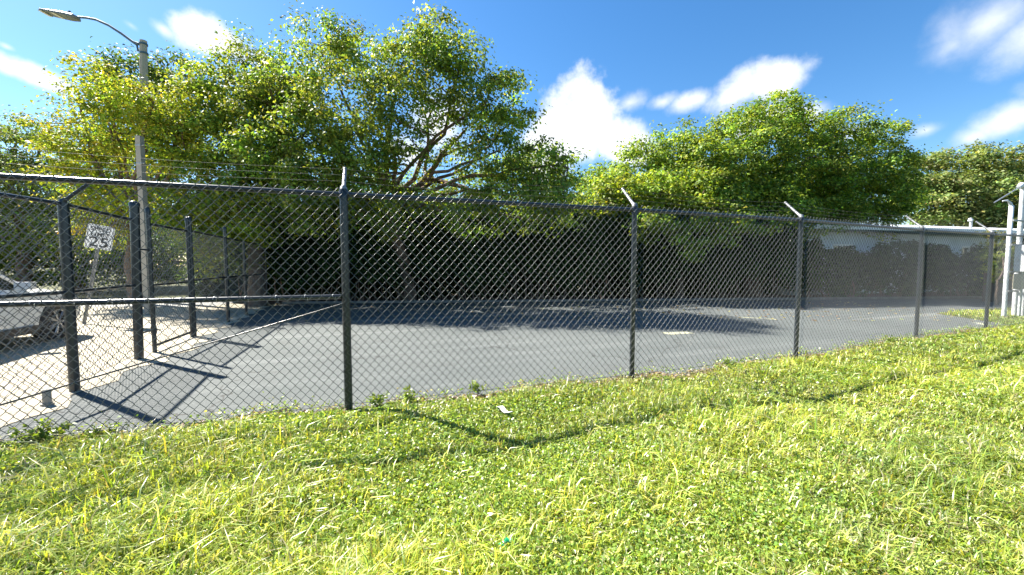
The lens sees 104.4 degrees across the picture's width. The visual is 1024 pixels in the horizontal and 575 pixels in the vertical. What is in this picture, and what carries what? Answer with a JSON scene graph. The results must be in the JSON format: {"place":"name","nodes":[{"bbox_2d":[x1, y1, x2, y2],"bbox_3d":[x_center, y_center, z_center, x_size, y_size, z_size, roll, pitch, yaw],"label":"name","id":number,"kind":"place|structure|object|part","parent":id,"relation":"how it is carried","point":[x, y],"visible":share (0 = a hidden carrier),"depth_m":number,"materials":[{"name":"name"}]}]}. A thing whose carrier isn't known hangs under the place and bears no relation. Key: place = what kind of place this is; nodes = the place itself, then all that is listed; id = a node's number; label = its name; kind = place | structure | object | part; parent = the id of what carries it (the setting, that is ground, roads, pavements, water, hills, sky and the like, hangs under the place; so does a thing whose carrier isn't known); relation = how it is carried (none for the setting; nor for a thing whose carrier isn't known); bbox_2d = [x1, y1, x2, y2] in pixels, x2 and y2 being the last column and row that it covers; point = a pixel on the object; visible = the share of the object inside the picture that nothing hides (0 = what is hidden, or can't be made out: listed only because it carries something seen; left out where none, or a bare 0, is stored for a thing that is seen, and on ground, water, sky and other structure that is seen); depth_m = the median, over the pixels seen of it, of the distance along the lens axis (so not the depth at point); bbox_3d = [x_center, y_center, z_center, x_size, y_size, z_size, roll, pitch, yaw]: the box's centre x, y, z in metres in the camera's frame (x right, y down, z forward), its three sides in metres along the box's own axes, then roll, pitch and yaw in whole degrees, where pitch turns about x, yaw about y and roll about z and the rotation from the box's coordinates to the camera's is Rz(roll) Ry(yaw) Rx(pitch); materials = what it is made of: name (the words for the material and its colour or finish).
{"place":"outdoors","nodes":[
{"label":"outdoors","id":0,"kind":"place"},
{"bbox_2d":[0,303,269,438],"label":"sandy ground","id":1,"kind":"structure","parent":0,"point":[60,399],"depth_m":5.85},
{"bbox_2d":[0,275,80,339],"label":"parked car","id":2,"kind":"object","parent":1,"relation":"on","point":[19,316],"visible":0.45,"depth_m":6.24,"materials":[{"name":"white paint"}]},
{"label":"windows","id":3,"kind":"part","parent":2,"relation":"part of","materials":[{"name":"black glass"}]},
{"bbox_2d":[40,389,54,406],"bbox_3d":[-4.279,1.031,3.652,0.090,0.190,0.090,0,3,0],"label":"stub post","id":4,"kind":"object","parent":1,"relation":"on","point":[46,400],"visible":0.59,"depth_m":3.63,"materials":[{"name":"concrete"}]},
{"bbox_2d":[0,184,143,406],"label":"chain link fence","id":5,"kind":"object","parent":1,"relation":"on","point":[69,295],"visible":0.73,"depth_m":4.03,"materials":[{"name":"black metal"}]},
{"bbox_2d":[141,207,193,352],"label":"gate","id":6,"kind":"structure","parent":5,"relation":"attached to","point":[151,277],"depth_m":6.26,"materials":[{"name":"black metal"}]},
{"bbox_2d":[38,8,150,291],"bbox_3d":[-14.220,-4.361,13.776,3.513,10.114,0.425,0,3,0],"label":"street lamp","id":7,"kind":"object","parent":1,"relation":"on","point":[142,48],"visible":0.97,"depth_m":13.50,"materials":[{"name":"metal"}]},
{"bbox_2d":[82,224,114,323],"bbox_3d":[-9.056,-0.237,8.605,0.754,2.267,0.231,0,3,-8],"label":"speed limit sign","id":8,"kind":"object","parent":1,"relation":"on","point":[97,255],"visible":0.52,"depth_m":8.62,"materials":[{"name":"metal"}]},
{"bbox_2d":[3,50,221,298],"bbox_3d":[-11.762,-2.995,12.125,6.568,7.396,3.522,1,3,14],"label":"broadleaf tree","id":9,"kind":"object","parent":1,"relation":"on","point":[108,149],"visible":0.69,"depth_m":11.48,"materials":[{"name":"green plant"}]},
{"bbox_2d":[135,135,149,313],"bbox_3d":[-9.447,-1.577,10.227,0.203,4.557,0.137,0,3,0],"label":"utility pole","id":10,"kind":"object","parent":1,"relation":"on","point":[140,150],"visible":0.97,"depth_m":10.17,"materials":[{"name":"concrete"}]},
{"bbox_2d":[110,18,324,306],"bbox_3d":[-8.626,-3.884,12.351,5.579,9.169,4.408,0,3,0],"label":"broadleaf tree","id":11,"kind":"object","parent":1,"relation":"on","point":[210,89],"visible":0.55,"depth_m":11.57,"materials":[{"name":"green plant"}]},
{"bbox_2d":[188,216,267,335],"bbox_3d":[-6.781,-0.298,9.850,0.105,2.245,5.888,-1,3,-21],"label":"chain link fence","id":12,"kind":"object","parent":1,"relation":"on","point":[226,282],"visible":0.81,"depth_m":8.90,"materials":[{"name":"black metal"}]},
{"bbox_2d":[79,299,232,306],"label":"road","id":13,"kind":"structure","parent":0,"point":[174,304],"depth_m":12.61,"materials":[{"name":"grey asphalt"}]},
{"bbox_2d":[10,266,961,304],"bbox_3d":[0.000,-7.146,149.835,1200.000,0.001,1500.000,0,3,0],"label":"ground","id":14,"kind":"structure","parent":0,"point":[156,289],"depth_m":19.00,"materials":[{"name":"soil"}]},
{"bbox_2d":[0,99,111,281],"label":"broadleaf tree","id":15,"kind":"object","parent":14,"relation":"on","point":[10,136],"visible":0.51,"depth_m":16.11,"materials":[{"name":"green plant"}]},
{"bbox_2d":[0,196,212,289],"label":"hedge","id":16,"kind":"object","parent":14,"relation":"on","point":[54,259],"visible":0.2,"depth_m":18.23,"materials":[{"name":"green plant"}]},
{"bbox_2d":[36,36,217,275],"bbox_3d":[-22.328,-7.020,23.615,11.051,14.167,6.692,0,3,0],"label":"broadleaf tree","id":17,"kind":"object","parent":14,"relation":"on","point":[151,70],"visible":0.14,"depth_m":22.66,"materials":[{"name":"green plant"}]},
{"bbox_2d":[764,218,1023,294],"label":"building","id":18,"kind":"structure","parent":14,"relation":"on","point":[872,241],"depth_m":17.91,"materials":[{"name":"white"}]},
{"bbox_2d":[832,244,852,251],"bbox_3d":[14.590,-1.314,17.607,1.190,1.200,0.120,-1,3,-14],"label":"window","id":19,"kind":"structure","parent":18,"relation":"in","point":[837,246],"depth_m":17.54,"materials":[{"name":"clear glass"}]},
{"bbox_2d":[962,246,970,270],"bbox_3d":[22.367,-1.420,19.476,1.190,1.200,0.120,-1,3,-14],"label":"window","id":20,"kind":"structure","parent":18,"relation":"in","point":[964,248],"depth_m":19.43,"materials":[{"name":"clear glass"}]},
{"bbox_2d":[886,139,1023,228],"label":"tree","id":21,"kind":"object","parent":14,"relation":"on","point":[985,181],"visible":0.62,"depth_m":27.77,"materials":[{"name":"green plant"}]},
{"bbox_2d":[0,299,1011,442],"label":"parking lot","id":22,"kind":"structure","parent":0,"point":[210,376],"depth_m":6.16,"materials":[{"name":"grey asphalt"}]},
{"bbox_2d":[468,379,485,393],"bbox_3d":[-0.343,0.986,3.961,0.184,0.150,0.137,-3,4,-41],"label":"weed","id":23,"kind":"object","parent":22,"relation":"on","point":[476,385],"visible":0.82,"depth_m":3.94,"materials":[{"name":"green plant"}]},
{"bbox_2d":[186,301,982,321],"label":"fallen leaves","id":24,"kind":"object","parent":22,"relation":"on","point":[608,310],"visible":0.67,"depth_m":10.96,"materials":[{"name":"brown plant"}]},
{"bbox_2d":[665,331,688,334],"bbox_3d":[3.150,0.864,7.535,0.541,0.001,0.220,-1,3,-15],"label":"painted mark","id":25,"kind":"object","parent":22,"relation":"on","point":[670,333],"visible":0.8,"depth_m":7.48,"materials":[{"name":"white paint"}]},
{"bbox_2d":[969,229,1015,304],"bbox_3d":[17.693,-0.736,13.875,3.953,2.677,2.206,0,3,0],"label":"tree","id":26,"kind":"object","parent":22,"relation":"on","point":[994,270],"visible":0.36,"depth_m":13.54,"materials":[{"name":"green plant"}]},
{"bbox_2d":[982,273,1013,301],"bbox_3d":[22.161,-0.097,15.557,12.199,1.040,0.068,-1,3,-17],"label":"board fence","id":27,"kind":"object","parent":22,"relation":"on","point":[991,292],"visible":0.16,"depth_m":13.93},
{"bbox_2d":[993,182,1023,316],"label":"electrical stand","id":28,"kind":"object","parent":22,"relation":"on","point":[1020,220],"visible":0.54,"depth_m":9.32,"materials":[{"name":"white paint"}]},
{"bbox_2d":[0,0,1023,265],"label":"sky","id":29,"kind":"structure","parent":0,"point":[606,69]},
{"bbox_2d":[0,307,1023,574],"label":"lawn ground","id":30,"kind":"structure","parent":0,"point":[717,447],"depth_m":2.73,"materials":[{"name":"green plant"}]},
{"bbox_2d":[7,418,53,444],"bbox_3d":[-3.383,1.025,2.801,0.235,0.201,0.126,-2,4,-28],"label":"weed","id":31,"kind":"object","parent":30,"relation":"on","point":[32,434],"visible":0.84,"depth_m":2.80,"materials":[{"name":"green plant"}]},
{"bbox_2d":[35,420,76,442],"bbox_3d":[-3.307,1.058,2.881,0.168,0.128,0.231,0,3,0],"label":"weed","id":32,"kind":"object","parent":30,"relation":"on","point":[59,428],"visible":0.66,"depth_m":2.89,"materials":[{"name":"green plant"}]},
{"bbox_2d":[50,473,145,505],"bbox_3d":[-2.167,1.105,2.072,0.330,0.079,0.313,-1,3,-18],"label":"grass tuft","id":33,"kind":"object","parent":30,"relation":"on","point":[115,485],"visible":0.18,"depth_m":2.15,"materials":[{"name":"green plant"}]},
{"bbox_2d":[85,422,121,436],"bbox_3d":[-3.038,1.069,2.953,0.203,0.096,0.104,-3,4,-44],"label":"weed","id":34,"kind":"object","parent":30,"relation":"on","point":[96,431],"visible":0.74,"depth_m":2.94,"materials":[{"name":"green plant"}]},
{"bbox_2d":[368,391,388,406],"bbox_3d":[-1.205,1.008,3.581,0.184,0.148,0.174,0,3,0],"label":"weed","id":35,"kind":"object","parent":30,"relation":"on","point":[375,401],"visible":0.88,"depth_m":3.55,"materials":[{"name":"green plant"}]},
{"bbox_2d":[393,458,423,476],"bbox_3d":[-0.601,1.102,2.379,0.219,0.051,0.237,0,3,0],"label":"grass tuft","id":36,"kind":"object","parent":30,"relation":"on","point":[407,471],"visible":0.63,"depth_m":2.35,"materials":[{"name":"green plant"}]},
{"bbox_2d":[403,385,415,402],"bbox_3d":[-0.948,0.993,3.631,0.127,0.171,0.168,-2,4,-35],"label":"weed","id":37,"kind":"object","parent":30,"relation":"on","point":[407,395],"visible":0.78,"depth_m":3.62,"materials":[{"name":"green plant"}]},
{"bbox_2d":[497,406,512,412],"bbox_3d":[-0.063,1.001,3.249,0.044,0.026,0.190,-2,4,-33],"label":"paper strip","id":38,"kind":"object","parent":30,"relation":"on","point":[503,409],"visible":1,"depth_m":3.25,"materials":[{"name":"white paper"}]},
{"bbox_2d":[498,537,514,547],"bbox_3d":[-0.024,1.102,1.718,0.074,0.049,0.051,-2,4,-31],"label":"plastic piece","id":39,"kind":"object","parent":30,"relation":"on","point":[506,540],"visible":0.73,"depth_m":1.71,"materials":[{"name":"green plastic"}]},
{"bbox_2d":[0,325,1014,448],"bbox_3d":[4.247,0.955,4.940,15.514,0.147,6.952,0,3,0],"label":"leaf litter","id":40,"kind":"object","parent":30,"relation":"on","point":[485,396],"visible":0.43,"depth_m":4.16,"materials":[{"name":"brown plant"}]},
{"bbox_2d":[0,317,1019,444],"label":"ragged weeds","id":41,"kind":"object","parent":30,"relation":"on","point":[447,390],"visible":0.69,"depth_m":4.14,"materials":[{"name":"green plant"}]},
{"bbox_2d":[0,146,1023,445],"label":"chain link fence","id":42,"kind":"object","parent":30,"relation":"on","point":[344,194],"visible":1,"depth_m":3.72,"materials":[{"name":"black metal"}]},
{"bbox_2d":[723,359,736,365],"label":"weed","id":43,"kind":"object","parent":30,"relation":"on","point":[727,361],"visible":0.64,"depth_m":4.92,"materials":[{"name":"green plant"}]},
{"bbox_2d":[884,335,897,341],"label":"weed","id":44,"kind":"object","parent":30,"relation":"on","point":[891,339],"visible":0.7,"depth_m":6.45,"materials":[{"name":"green plant"}]},
{"bbox_2d":[268,292,972,303],"bbox_3d":[7.410,0.384,16.057,33.058,0.001,4.475,0,3,-3],"label":"garden bed","id":45,"kind":"object","parent":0,"point":[455,296],"depth_m":15.80,"materials":[{"name":"green soil"}]},
{"bbox_2d":[176,0,600,299],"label":"broadleaf tree","id":46,"kind":"object","parent":45,"relation":"on","point":[330,140],"visible":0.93,"depth_m":11.15,"materials":[{"name":"green plant"}]},
{"bbox_2d":[188,189,797,302],"bbox_3d":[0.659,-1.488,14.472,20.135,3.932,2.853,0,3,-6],"label":"hedge","id":47,"kind":"object","parent":45,"relation":"on","point":[335,246],"visible":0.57,"depth_m":13.92,"materials":[{"name":"green plant"}]},
{"bbox_2d":[282,296,981,303],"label":"kerb","id":48,"kind":"structure","parent":45,"relation":"on","point":[546,300],"depth_m":14.01,"materials":[{"name":"concrete"}]},
{"bbox_2d":[571,164,796,297],"bbox_3d":[5.932,-1.885,14.238,7.939,4.946,3.399,0,3,0],"label":"rounded tree","id":49,"kind":"object","parent":45,"relation":"on","point":[647,184],"visible":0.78,"depth_m":13.62,"materials":[{"name":"green plant"}]},
{"bbox_2d":[572,88,946,295],"bbox_3d":[10.632,-4.092,17.322,17.752,9.190,7.393,-1,3,-12],"label":"rounded tree","id":50,"kind":"object","parent":45,"relation":"on","point":[836,179],"visible":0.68,"depth_m":15.89,"materials":[{"name":"green plant"}]},
{"bbox_2d":[772,236,1023,296],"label":"hedge","id":51,"kind":"object","parent":45,"relation":"on","point":[971,289],"visible":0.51,"depth_m":15.67,"materials":[{"name":"green plant"}]}
]}

